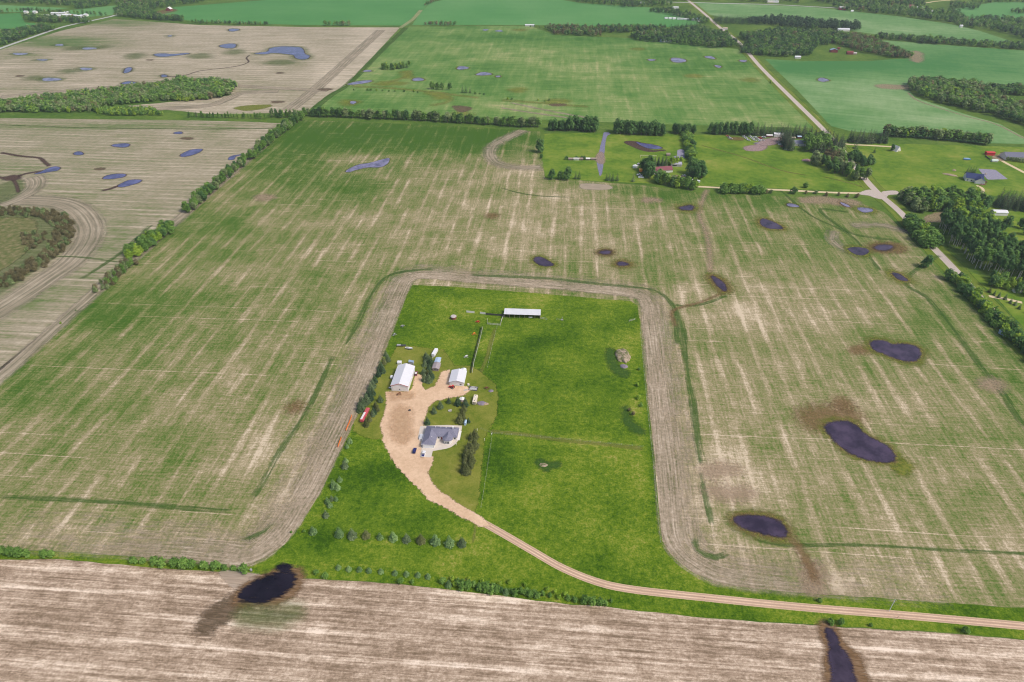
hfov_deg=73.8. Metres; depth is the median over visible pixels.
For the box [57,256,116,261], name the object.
green strip
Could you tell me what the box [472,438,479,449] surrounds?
spruce tree
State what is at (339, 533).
young spruce
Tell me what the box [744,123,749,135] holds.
leafy tree
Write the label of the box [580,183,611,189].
bare soil patch
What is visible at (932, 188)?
leafy tree
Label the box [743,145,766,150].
bare soil
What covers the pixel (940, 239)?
leafy shrub
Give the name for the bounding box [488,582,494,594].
shrub
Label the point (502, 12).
crop field
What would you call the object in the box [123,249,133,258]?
leafy tree
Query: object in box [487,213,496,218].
bare soil
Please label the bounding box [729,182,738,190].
shrub
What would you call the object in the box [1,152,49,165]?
wet ground
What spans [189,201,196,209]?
poplar tree
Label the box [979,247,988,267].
aspen tree
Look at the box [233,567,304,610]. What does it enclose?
wet ground
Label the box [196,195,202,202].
poplar tree
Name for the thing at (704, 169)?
leafy tree
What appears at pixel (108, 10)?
pasture
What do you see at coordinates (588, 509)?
pasture
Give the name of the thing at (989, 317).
leafy shrub
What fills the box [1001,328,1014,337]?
leafy shrub
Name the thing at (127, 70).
pond
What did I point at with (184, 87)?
woodland
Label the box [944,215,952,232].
aspen tree
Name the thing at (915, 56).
bare soil
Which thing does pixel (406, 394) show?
gravel patch
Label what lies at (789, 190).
sandy track
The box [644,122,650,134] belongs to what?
leafy tree
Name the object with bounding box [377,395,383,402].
spruce tree
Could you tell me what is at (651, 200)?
bare soil
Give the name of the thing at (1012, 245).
aspen tree
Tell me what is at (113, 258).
green strip
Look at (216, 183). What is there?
poplar tree
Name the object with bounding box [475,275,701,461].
green strip
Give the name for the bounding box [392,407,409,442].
gravel patch
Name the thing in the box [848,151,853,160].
leafy tree
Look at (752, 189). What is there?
shrub
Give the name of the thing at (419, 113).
poplar tree
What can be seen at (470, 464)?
spruce tree
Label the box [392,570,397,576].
young spruce
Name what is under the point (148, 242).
leafy tree
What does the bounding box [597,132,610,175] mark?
gravel lane
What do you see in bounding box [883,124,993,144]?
tree belt
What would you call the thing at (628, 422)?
rank grass
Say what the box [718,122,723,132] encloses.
leafy tree
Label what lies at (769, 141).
bare soil
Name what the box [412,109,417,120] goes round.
poplar tree
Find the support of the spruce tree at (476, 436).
on the lawn at (448, 478)
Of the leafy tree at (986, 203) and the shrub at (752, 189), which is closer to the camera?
the leafy tree at (986, 203)
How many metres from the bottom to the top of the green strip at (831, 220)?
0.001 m
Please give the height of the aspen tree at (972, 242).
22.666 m
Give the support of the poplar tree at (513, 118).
on the ground at (820, 52)
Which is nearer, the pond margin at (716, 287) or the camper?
the camper
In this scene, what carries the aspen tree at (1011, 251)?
on the ground at (820, 52)
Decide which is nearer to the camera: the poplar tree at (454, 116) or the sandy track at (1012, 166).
the sandy track at (1012, 166)
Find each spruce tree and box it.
[356,396,367,407]
[356,402,364,413]
[362,420,369,427]
[363,394,371,404]
[366,415,371,422]
[368,392,374,401]
[370,380,376,388]
[372,373,377,383]
[377,361,384,369]
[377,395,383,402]
[379,365,385,374]
[385,354,390,362]
[421,373,426,382]
[425,375,432,383]
[425,417,429,425]
[427,356,433,366]
[427,368,434,379]
[430,407,436,413]
[437,401,443,409]
[454,396,461,406]
[456,413,463,424]
[459,462,470,475]
[462,398,469,407]
[462,447,468,458]
[464,464,471,475]
[467,451,476,464]
[467,458,473,469]
[468,443,476,453]
[472,428,479,439]
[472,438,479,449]
[993,194,1002,207]
[1001,197,1007,209]
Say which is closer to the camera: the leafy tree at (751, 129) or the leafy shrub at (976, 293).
the leafy shrub at (976, 293)
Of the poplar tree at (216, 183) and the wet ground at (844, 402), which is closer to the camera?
the wet ground at (844, 402)
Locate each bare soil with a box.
[154,9,175,13]
[219,571,258,589]
[258,195,274,200]
[285,403,301,411]
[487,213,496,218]
[596,152,604,163]
[643,198,661,202]
[702,461,738,474]
[709,485,753,500]
[730,137,743,139]
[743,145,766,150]
[755,137,781,145]
[802,196,837,202]
[831,199,856,205]
[876,84,908,89]
[910,51,922,61]
[924,212,942,221]
[978,379,1004,390]
[992,155,1003,160]
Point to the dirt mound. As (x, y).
(622, 355)
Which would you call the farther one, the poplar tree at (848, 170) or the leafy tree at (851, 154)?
the leafy tree at (851, 154)
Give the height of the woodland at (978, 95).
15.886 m
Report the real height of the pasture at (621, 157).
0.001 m
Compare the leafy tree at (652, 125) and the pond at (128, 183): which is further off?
the leafy tree at (652, 125)
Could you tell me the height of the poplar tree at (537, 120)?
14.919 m
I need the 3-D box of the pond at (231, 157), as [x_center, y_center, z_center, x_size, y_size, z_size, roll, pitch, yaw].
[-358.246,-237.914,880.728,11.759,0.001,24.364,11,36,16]
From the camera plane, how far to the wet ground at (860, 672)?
317.16 m
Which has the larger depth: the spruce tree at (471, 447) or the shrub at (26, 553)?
the spruce tree at (471, 447)
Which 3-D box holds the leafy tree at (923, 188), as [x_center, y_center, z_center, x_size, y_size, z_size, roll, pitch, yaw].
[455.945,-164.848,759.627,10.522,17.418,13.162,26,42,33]
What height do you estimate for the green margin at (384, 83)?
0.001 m
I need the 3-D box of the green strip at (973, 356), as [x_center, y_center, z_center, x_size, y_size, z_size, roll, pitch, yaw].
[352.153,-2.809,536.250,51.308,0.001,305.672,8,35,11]
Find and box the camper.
[472,394,477,403]
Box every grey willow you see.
[823,146,832,158]
[828,145,840,153]
[829,151,837,159]
[904,191,915,200]
[904,195,912,204]
[911,197,921,210]
[920,201,929,211]
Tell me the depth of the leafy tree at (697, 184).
783.93 m
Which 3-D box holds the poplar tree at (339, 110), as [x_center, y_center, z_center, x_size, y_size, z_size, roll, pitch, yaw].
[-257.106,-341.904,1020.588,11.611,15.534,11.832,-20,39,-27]
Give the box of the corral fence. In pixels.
[486,313,503,315]
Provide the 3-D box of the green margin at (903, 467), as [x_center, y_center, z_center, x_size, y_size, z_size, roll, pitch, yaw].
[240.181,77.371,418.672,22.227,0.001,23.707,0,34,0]
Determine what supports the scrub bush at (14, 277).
on the scrub ground
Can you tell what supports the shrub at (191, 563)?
on the pasture at (588, 509)
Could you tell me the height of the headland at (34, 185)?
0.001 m
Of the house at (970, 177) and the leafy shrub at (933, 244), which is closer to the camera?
the leafy shrub at (933, 244)
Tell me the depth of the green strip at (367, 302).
591.90 m
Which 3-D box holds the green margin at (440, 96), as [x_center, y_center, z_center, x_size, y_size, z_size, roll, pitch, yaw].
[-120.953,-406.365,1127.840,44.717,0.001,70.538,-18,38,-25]
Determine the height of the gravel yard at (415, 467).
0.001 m
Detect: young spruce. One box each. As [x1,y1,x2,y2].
[309,527,317,535]
[322,510,329,518]
[329,479,337,489]
[334,527,343,538]
[335,483,340,490]
[336,476,342,482]
[341,460,348,469]
[345,565,351,572]
[347,528,356,540]
[356,566,362,572]
[362,528,370,540]
[376,533,383,540]
[388,532,397,542]
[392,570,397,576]
[402,533,410,543]
[403,571,409,577]
[415,571,420,578]
[416,533,425,545]
[425,573,430,579]
[430,534,440,546]
[443,535,454,548]
[457,537,466,548]
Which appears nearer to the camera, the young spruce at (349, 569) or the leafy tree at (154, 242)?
the young spruce at (349, 569)
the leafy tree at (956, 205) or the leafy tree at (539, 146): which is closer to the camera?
the leafy tree at (956, 205)
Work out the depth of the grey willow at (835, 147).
866.77 m
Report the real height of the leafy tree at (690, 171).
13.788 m
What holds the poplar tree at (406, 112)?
on the ground at (820, 52)
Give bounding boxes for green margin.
[234,104,271,110]
[354,86,478,97]
[374,82,404,84]
[429,92,448,98]
[433,95,451,105]
[503,100,587,106]
[513,88,522,91]
[549,99,567,103]
[893,458,914,475]
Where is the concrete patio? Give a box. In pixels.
[418,425,461,456]
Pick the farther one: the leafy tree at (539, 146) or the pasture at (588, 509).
the leafy tree at (539, 146)
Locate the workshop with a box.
[449,369,466,385]
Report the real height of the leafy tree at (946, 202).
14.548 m
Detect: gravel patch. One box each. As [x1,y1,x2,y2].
[391,391,413,398]
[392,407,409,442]
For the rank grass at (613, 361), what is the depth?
506.70 m
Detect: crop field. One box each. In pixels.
[0,120,1023,608]
[163,0,428,24]
[314,26,813,127]
[412,0,699,26]
[696,2,1006,44]
[766,40,1023,143]
[955,2,1023,22]
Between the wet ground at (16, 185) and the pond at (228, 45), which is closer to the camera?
the wet ground at (16, 185)
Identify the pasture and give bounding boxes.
[0,5,64,11]
[0,13,36,28]
[0,285,1023,638]
[69,5,115,16]
[542,133,864,191]
[847,144,1023,196]
[970,272,1023,327]
[986,206,1023,240]
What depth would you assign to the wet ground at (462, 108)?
1062.89 m
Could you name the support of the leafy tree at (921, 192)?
on the ground at (820, 52)
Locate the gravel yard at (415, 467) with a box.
[380,369,488,526]
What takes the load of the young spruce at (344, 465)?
on the pasture at (588, 509)
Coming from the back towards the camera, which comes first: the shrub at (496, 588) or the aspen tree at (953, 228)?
the aspen tree at (953, 228)
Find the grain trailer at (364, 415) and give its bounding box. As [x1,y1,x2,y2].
[360,408,369,421]
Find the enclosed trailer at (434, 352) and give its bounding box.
[431,348,437,356]
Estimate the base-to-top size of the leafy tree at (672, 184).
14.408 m
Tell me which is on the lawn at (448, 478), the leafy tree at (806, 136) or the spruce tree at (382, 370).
the spruce tree at (382, 370)
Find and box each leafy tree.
[123,243,130,252]
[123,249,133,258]
[127,244,133,255]
[132,245,142,255]
[139,240,148,250]
[144,239,151,247]
[147,229,155,237]
[149,237,157,245]
[150,233,158,240]
[155,231,161,239]
[157,219,164,225]
[159,229,166,236]
[164,222,173,233]
[165,220,175,228]
[429,81,434,88]
[535,138,544,151]
[547,168,555,178]
[552,119,557,129]
[557,171,562,178]
[562,166,571,179]
[568,115,574,129]
[573,114,578,129]
[576,119,580,130]
[581,119,586,131]
[585,120,590,130]
[588,117,593,131]
[593,116,599,129]
[593,120,597,131]
[614,122,619,132]
[617,119,625,133]
[627,120,633,134]
[632,121,637,132]
[639,120,644,133]
[639,158,644,169]
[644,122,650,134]
[644,167,651,177]
[645,161,655,174]
[647,155,655,163]
[648,121,655,134]
[653,170,661,182]
[654,124,661,135]
[661,126,665,134]
[662,172,670,182]
[669,156,675,164]
[670,175,676,186]
[673,175,680,187]
[676,123,681,132]
[680,177,684,187]
[684,176,692,188]
[685,158,694,172]
[688,167,693,176]
[689,177,699,188]
[689,181,695,190]
[692,165,700,177]
[699,163,707,177]
[707,122,713,132]
[714,123,719,134]
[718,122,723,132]
[724,124,729,133]
[729,122,733,131]
[733,125,737,134]
[738,124,744,133]
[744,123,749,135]
[747,125,752,135]
[802,134,809,145]
[805,141,812,149]
[810,139,817,149]
[815,137,822,148]
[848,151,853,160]
[853,155,859,161]
[860,158,867,165]
[867,155,872,165]
[911,187,918,193]
[915,190,924,196]
[919,185,927,191]
[920,254,933,266]
[928,184,935,193]
[929,197,937,210]
[931,199,938,210]
[936,188,947,196]
[936,195,945,208]
[937,199,943,210]
[942,198,948,208]
[944,200,954,208]
[949,193,956,201]
[952,197,963,211]
[955,197,965,208]
[956,207,969,216]
[957,189,964,195]
[965,198,974,204]
[973,195,981,202]
[983,201,988,208]
[987,195,994,205]
[988,211,997,220]
[988,275,999,286]
[995,278,1004,287]
[999,222,1005,230]
[999,273,1008,282]
[1001,215,1013,229]
[1002,281,1010,289]
[1008,277,1016,286]
[1015,283,1023,292]
[1017,218,1023,227]
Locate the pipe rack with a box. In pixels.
[468,386,477,390]
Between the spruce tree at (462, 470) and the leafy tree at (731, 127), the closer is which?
the spruce tree at (462, 470)
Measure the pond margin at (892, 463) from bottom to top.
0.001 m
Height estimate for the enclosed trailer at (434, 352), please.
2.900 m
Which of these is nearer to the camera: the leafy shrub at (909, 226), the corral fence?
the corral fence
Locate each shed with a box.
[432,362,440,370]
[434,357,440,361]
[773,132,783,136]
[892,145,900,151]
[984,151,995,155]
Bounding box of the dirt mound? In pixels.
[615,348,630,362]
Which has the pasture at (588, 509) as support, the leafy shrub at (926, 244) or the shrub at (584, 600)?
the shrub at (584, 600)
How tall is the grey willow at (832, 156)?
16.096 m
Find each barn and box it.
[390,363,414,390]
[829,48,837,52]
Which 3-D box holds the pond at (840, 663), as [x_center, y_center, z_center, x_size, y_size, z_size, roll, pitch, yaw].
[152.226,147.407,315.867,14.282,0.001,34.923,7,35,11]
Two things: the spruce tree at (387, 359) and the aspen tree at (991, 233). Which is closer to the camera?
the spruce tree at (387, 359)
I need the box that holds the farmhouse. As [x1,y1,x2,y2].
[421,426,458,447]
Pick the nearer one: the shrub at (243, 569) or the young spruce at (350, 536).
the shrub at (243, 569)
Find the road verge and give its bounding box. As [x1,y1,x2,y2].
[684,0,1023,360]
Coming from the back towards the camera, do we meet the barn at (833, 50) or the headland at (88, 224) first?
the barn at (833, 50)
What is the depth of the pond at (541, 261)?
641.51 m
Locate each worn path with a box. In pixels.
[480,330,494,371]
[492,430,640,448]
[705,146,803,174]
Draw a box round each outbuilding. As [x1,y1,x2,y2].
[837,28,849,30]
[990,209,1008,215]
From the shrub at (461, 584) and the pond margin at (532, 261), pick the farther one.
the pond margin at (532, 261)
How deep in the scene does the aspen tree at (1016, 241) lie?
637.72 m
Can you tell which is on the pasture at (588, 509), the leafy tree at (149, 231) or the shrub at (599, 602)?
the shrub at (599, 602)
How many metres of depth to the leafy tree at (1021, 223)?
698.60 m
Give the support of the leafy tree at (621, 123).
on the pasture at (621, 157)
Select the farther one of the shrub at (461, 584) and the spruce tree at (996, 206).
the spruce tree at (996, 206)
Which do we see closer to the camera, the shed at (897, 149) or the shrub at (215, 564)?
the shrub at (215, 564)
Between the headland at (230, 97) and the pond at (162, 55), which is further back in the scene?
the pond at (162, 55)
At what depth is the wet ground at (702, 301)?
577.34 m
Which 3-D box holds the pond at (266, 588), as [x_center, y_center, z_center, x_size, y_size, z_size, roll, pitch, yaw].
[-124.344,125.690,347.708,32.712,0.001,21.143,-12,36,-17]
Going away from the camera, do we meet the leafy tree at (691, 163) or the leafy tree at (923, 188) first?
the leafy tree at (923, 188)
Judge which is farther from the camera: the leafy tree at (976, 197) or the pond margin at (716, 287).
the leafy tree at (976, 197)
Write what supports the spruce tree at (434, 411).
on the lawn at (448, 478)
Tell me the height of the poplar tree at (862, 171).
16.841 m
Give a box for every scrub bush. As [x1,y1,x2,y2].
[8,278,14,284]
[11,274,17,281]
[19,268,27,274]
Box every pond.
[35,166,59,173]
[42,78,61,80]
[103,174,125,178]
[112,143,129,146]
[118,180,141,186]
[124,67,131,72]
[154,53,188,56]
[180,149,201,156]
[220,44,235,47]
[228,154,240,159]
[238,571,297,602]
[255,47,309,58]
[275,562,291,571]
[346,158,389,171]
[348,80,370,84]
[457,66,468,69]
[476,72,490,74]
[534,257,552,265]
[618,262,627,265]
[636,142,661,148]
[671,58,685,61]
[680,205,692,209]
[712,276,726,290]
[734,515,787,536]
[760,219,782,228]
[787,203,798,206]
[818,78,828,81]
[823,628,857,681]
[825,420,895,462]
[848,247,868,254]
[858,207,872,211]
[871,340,921,361]
[875,245,892,249]
[892,273,907,280]
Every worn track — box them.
[398,10,422,27]
[908,93,1023,137]
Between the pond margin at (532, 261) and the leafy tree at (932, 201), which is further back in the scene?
the leafy tree at (932, 201)
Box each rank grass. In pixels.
[536,459,560,470]
[606,348,629,377]
[621,406,645,433]
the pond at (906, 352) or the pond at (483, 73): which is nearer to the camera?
the pond at (906, 352)
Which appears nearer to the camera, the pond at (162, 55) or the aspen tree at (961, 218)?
the aspen tree at (961, 218)
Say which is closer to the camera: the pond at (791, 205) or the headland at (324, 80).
the pond at (791, 205)
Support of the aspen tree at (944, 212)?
on the ground at (820, 52)
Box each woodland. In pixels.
[0,0,456,44]
[0,74,237,115]
[530,6,914,56]
[576,0,1023,48]
[907,75,1023,122]
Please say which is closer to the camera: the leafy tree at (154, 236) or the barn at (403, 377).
the barn at (403, 377)
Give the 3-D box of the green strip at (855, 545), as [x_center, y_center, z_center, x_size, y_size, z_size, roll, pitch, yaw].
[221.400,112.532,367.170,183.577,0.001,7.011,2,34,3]
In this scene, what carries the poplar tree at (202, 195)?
on the headland at (22, 356)
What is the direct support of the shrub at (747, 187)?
on the ground at (820, 52)
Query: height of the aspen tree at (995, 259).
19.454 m
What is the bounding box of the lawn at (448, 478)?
[353,346,498,511]
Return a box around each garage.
[671,161,681,166]
[974,176,985,183]
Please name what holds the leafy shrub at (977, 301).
on the road verge
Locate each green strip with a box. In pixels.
[6,496,228,510]
[11,125,265,128]
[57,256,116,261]
[80,226,150,278]
[248,529,266,538]
[255,358,331,496]
[313,28,407,106]
[346,269,430,342]
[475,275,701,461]
[503,188,557,196]
[673,311,678,343]
[677,295,725,306]
[693,542,725,559]
[700,474,712,521]
[757,539,1023,554]
[781,191,879,268]
[818,208,890,239]
[905,256,1023,425]
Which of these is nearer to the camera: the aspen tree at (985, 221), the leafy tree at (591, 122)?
the aspen tree at (985, 221)
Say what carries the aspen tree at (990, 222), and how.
on the pasture at (1016, 228)
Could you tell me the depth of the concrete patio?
435.40 m
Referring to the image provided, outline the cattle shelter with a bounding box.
[504,308,540,317]
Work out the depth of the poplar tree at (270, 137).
919.97 m
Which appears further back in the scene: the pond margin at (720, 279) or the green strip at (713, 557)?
the pond margin at (720, 279)
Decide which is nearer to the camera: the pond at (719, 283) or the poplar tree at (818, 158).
the pond at (719, 283)
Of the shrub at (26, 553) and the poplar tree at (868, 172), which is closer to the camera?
the shrub at (26, 553)
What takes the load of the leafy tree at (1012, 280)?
on the pasture at (1016, 313)
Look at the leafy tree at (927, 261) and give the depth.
627.33 m
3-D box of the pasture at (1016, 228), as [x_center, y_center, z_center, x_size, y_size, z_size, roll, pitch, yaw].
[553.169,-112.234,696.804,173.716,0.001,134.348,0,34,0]
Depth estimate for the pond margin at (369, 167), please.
848.15 m
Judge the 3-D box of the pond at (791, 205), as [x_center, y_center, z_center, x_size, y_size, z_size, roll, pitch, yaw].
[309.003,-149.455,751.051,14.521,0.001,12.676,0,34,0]
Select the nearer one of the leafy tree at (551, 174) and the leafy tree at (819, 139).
the leafy tree at (551, 174)
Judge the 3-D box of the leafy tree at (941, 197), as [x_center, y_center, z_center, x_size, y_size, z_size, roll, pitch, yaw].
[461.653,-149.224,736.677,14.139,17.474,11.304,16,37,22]
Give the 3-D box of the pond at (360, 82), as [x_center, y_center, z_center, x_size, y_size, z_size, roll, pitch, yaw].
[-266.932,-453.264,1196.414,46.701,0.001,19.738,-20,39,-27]
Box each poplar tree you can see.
[181,201,188,211]
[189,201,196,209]
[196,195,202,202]
[198,191,206,200]
[207,183,215,190]
[212,180,218,189]
[248,151,254,159]
[258,140,265,148]
[268,134,274,140]
[315,106,323,116]
[324,108,329,116]
[336,107,342,116]
[342,107,348,117]
[360,109,365,117]
[366,108,374,118]
[376,109,383,118]
[403,109,409,119]
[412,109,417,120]
[417,110,421,120]
[422,112,427,118]
[433,111,439,121]
[443,111,449,122]
[452,111,456,120]
[457,113,463,122]
[468,113,473,123]
[474,115,479,122]
[482,116,486,124]
[501,116,506,125]
[507,115,511,125]
[510,115,516,123]
[517,116,524,126]
[530,115,536,126]
[535,117,541,124]
[810,155,815,163]
[812,150,820,155]
[814,155,821,165]
[823,155,830,165]
[826,161,832,170]
[831,160,839,172]
[840,161,847,173]
[845,166,850,176]
[853,171,859,179]
[859,167,865,178]
[863,167,872,179]
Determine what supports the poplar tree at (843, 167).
on the pasture at (621, 157)
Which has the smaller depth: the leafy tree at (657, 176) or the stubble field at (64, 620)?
the stubble field at (64, 620)
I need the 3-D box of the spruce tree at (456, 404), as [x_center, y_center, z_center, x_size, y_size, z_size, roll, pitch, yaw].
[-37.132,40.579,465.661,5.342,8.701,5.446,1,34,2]
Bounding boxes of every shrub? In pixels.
[0,545,4,554]
[3,545,12,556]
[10,546,21,557]
[20,548,30,557]
[38,548,47,557]
[46,549,54,557]
[128,556,137,563]
[139,557,145,563]
[149,555,157,566]
[155,557,165,568]
[168,557,179,567]
[177,556,187,568]
[186,558,195,568]
[199,560,209,569]
[209,560,221,570]
[221,564,227,570]
[230,565,236,570]
[238,562,248,573]
[321,571,328,578]
[397,577,403,583]
[439,577,445,584]
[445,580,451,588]
[457,579,464,591]
[464,579,471,590]
[476,582,482,591]
[481,581,489,592]
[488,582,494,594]
[493,583,499,593]
[503,589,509,596]
[511,588,517,596]
[518,587,523,593]
[523,587,528,595]
[526,589,533,597]
[533,590,539,598]
[565,594,571,601]
[580,594,588,603]
[588,596,595,605]
[596,596,603,605]
[718,184,730,193]
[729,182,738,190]
[737,183,744,192]
[743,184,749,192]
[750,186,758,194]
[757,184,765,193]
[789,186,797,193]
[827,618,833,625]
[837,618,844,625]
[902,212,913,220]
[903,217,914,225]
[905,221,914,230]
[908,222,922,233]
[912,229,925,240]
[917,231,926,238]
[917,234,933,242]
[919,237,932,247]
[927,229,941,235]
[928,236,939,248]
[935,235,944,246]
[943,268,954,280]
[950,274,957,282]
[956,275,968,283]
[956,283,966,292]
[961,626,970,633]
[963,287,973,297]
[967,291,982,301]
[973,297,982,305]
[976,299,986,308]
[978,301,993,313]
[984,313,993,321]
[989,319,1002,327]
[991,306,998,315]
[991,314,1003,322]
[998,313,1009,322]
[1000,323,1010,330]
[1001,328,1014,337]
[1005,315,1014,324]
[1006,330,1015,340]
[1009,320,1019,330]
[1012,333,1020,345]
[1013,327,1023,334]
[1013,336,1023,348]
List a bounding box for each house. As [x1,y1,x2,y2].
[655,166,672,172]
[794,140,805,145]
[963,172,983,181]
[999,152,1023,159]
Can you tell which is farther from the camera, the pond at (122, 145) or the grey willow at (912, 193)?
the pond at (122, 145)
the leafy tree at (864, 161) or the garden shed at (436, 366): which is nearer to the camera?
the garden shed at (436, 366)
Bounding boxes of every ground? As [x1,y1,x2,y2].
[0,0,1023,639]
[0,170,42,178]
[0,217,36,269]
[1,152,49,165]
[3,175,21,180]
[12,180,19,191]
[167,55,249,76]
[195,594,252,638]
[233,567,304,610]
[452,106,471,111]
[624,141,665,151]
[671,293,721,325]
[697,190,712,271]
[790,537,817,579]
[798,403,858,432]
[801,563,822,592]
[816,621,871,681]
[834,398,850,407]
[851,345,870,353]
[891,242,906,252]
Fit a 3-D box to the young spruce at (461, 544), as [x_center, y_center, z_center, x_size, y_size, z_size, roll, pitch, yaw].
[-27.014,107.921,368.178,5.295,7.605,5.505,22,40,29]
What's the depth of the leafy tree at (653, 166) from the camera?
811.37 m
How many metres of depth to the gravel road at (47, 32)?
1567.52 m
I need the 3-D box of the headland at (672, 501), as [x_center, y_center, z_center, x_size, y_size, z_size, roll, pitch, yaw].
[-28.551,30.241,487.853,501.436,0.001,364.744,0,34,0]
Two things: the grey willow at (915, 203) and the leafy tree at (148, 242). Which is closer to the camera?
the leafy tree at (148, 242)
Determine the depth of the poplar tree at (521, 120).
977.51 m
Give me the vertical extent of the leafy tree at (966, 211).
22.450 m
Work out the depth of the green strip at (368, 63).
1276.65 m
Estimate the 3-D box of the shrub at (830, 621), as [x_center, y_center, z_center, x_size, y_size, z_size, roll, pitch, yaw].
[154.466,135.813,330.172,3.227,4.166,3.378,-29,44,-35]
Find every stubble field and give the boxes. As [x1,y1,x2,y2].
[0,19,398,113]
[0,118,280,369]
[0,559,1023,681]
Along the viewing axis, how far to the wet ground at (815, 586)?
352.35 m
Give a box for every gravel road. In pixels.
[0,15,114,48]
[481,518,1023,629]
[678,2,832,7]
[687,0,994,308]
[859,190,898,198]
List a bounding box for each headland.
[0,144,267,382]
[0,175,45,205]
[0,195,105,317]
[1,80,327,97]
[99,268,859,592]
[137,90,277,110]
[284,30,383,108]
[485,130,540,168]
[502,108,566,117]
[514,103,583,117]
[830,231,857,256]
[852,224,909,232]
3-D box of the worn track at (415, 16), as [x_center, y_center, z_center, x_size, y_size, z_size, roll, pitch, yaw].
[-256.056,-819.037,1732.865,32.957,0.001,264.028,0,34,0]
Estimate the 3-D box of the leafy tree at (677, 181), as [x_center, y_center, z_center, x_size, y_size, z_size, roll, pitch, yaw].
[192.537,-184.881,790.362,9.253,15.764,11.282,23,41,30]
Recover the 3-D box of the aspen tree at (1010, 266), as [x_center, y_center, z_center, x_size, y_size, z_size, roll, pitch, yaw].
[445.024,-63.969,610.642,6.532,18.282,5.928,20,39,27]
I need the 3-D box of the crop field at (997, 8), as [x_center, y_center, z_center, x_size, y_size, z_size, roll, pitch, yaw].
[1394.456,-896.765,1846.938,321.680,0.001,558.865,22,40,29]
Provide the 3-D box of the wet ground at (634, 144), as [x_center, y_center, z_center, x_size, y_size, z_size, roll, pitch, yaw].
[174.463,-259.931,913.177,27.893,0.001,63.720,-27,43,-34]
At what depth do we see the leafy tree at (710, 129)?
952.55 m
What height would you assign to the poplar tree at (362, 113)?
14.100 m
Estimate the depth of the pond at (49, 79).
1213.62 m
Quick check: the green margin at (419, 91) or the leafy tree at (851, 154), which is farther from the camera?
the green margin at (419, 91)
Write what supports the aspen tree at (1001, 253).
on the ground at (820, 52)
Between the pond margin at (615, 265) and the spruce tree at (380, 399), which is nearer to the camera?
the spruce tree at (380, 399)
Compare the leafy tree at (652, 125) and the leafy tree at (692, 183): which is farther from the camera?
the leafy tree at (652, 125)
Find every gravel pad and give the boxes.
[674,149,684,157]
[979,169,1006,179]
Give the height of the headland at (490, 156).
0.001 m
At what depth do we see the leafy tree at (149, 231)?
672.35 m
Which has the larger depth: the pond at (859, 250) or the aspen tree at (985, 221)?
the aspen tree at (985, 221)
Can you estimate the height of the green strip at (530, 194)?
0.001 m
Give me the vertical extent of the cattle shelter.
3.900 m
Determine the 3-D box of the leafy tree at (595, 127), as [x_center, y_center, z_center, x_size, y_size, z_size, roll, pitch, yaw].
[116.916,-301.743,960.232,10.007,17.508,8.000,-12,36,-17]
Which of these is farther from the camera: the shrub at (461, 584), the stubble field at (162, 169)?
the stubble field at (162, 169)
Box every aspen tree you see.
[939,208,947,223]
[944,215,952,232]
[949,222,958,242]
[952,224,964,244]
[955,216,963,224]
[955,228,963,245]
[960,225,969,243]
[964,232,974,252]
[965,233,975,252]
[966,238,976,258]
[970,242,981,261]
[972,246,980,263]
[973,219,981,227]
[974,249,984,267]
[975,232,982,242]
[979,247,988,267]
[981,218,989,227]
[983,249,993,269]
[986,230,994,240]
[987,218,994,228]
[988,252,998,270]
[991,245,1002,266]
[994,218,1001,229]
[994,251,1004,269]
[997,254,1005,270]
[999,231,1007,239]
[1000,257,1009,273]
[1003,240,1011,250]
[1003,248,1014,269]
[1006,254,1015,271]
[1006,260,1015,271]
[1009,240,1014,248]
[1011,237,1018,247]
[1011,260,1019,275]
[1014,250,1019,261]
[1016,260,1023,279]
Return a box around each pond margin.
[345,158,389,172]
[531,255,557,267]
[596,249,614,255]
[611,259,635,268]
[674,203,699,211]
[704,273,732,293]
[710,274,728,291]
[730,510,792,542]
[732,513,787,538]
[756,217,786,230]
[821,417,902,465]
[844,244,873,256]
[853,206,875,213]
[863,337,925,364]
[867,242,896,252]
[873,244,894,250]
[885,269,916,282]
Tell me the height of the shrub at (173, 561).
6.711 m
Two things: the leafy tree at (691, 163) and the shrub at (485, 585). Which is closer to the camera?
the shrub at (485, 585)
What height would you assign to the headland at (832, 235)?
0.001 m
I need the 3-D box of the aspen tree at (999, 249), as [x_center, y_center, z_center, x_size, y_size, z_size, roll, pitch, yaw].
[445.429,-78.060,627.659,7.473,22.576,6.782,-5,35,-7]
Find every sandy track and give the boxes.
[698,186,859,193]
[845,143,890,146]
[989,295,1021,302]
[1002,160,1023,172]
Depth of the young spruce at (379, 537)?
372.34 m
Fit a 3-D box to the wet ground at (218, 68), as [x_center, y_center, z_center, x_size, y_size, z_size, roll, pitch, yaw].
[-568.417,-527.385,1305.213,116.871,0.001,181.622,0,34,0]
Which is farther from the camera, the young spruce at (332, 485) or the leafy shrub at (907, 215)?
the leafy shrub at (907, 215)
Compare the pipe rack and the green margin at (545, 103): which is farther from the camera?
the green margin at (545, 103)
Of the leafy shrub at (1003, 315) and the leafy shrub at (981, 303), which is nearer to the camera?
the leafy shrub at (1003, 315)

